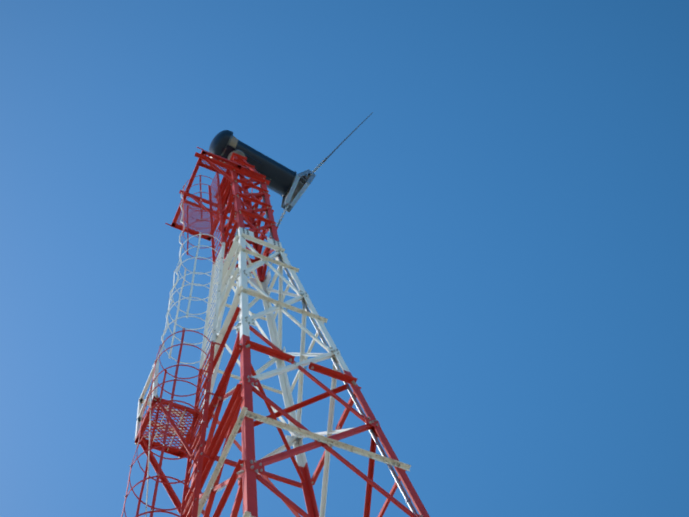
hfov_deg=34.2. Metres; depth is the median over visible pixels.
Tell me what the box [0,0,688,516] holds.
sky
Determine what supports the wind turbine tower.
on the ground
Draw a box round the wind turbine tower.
[121,112,429,516]

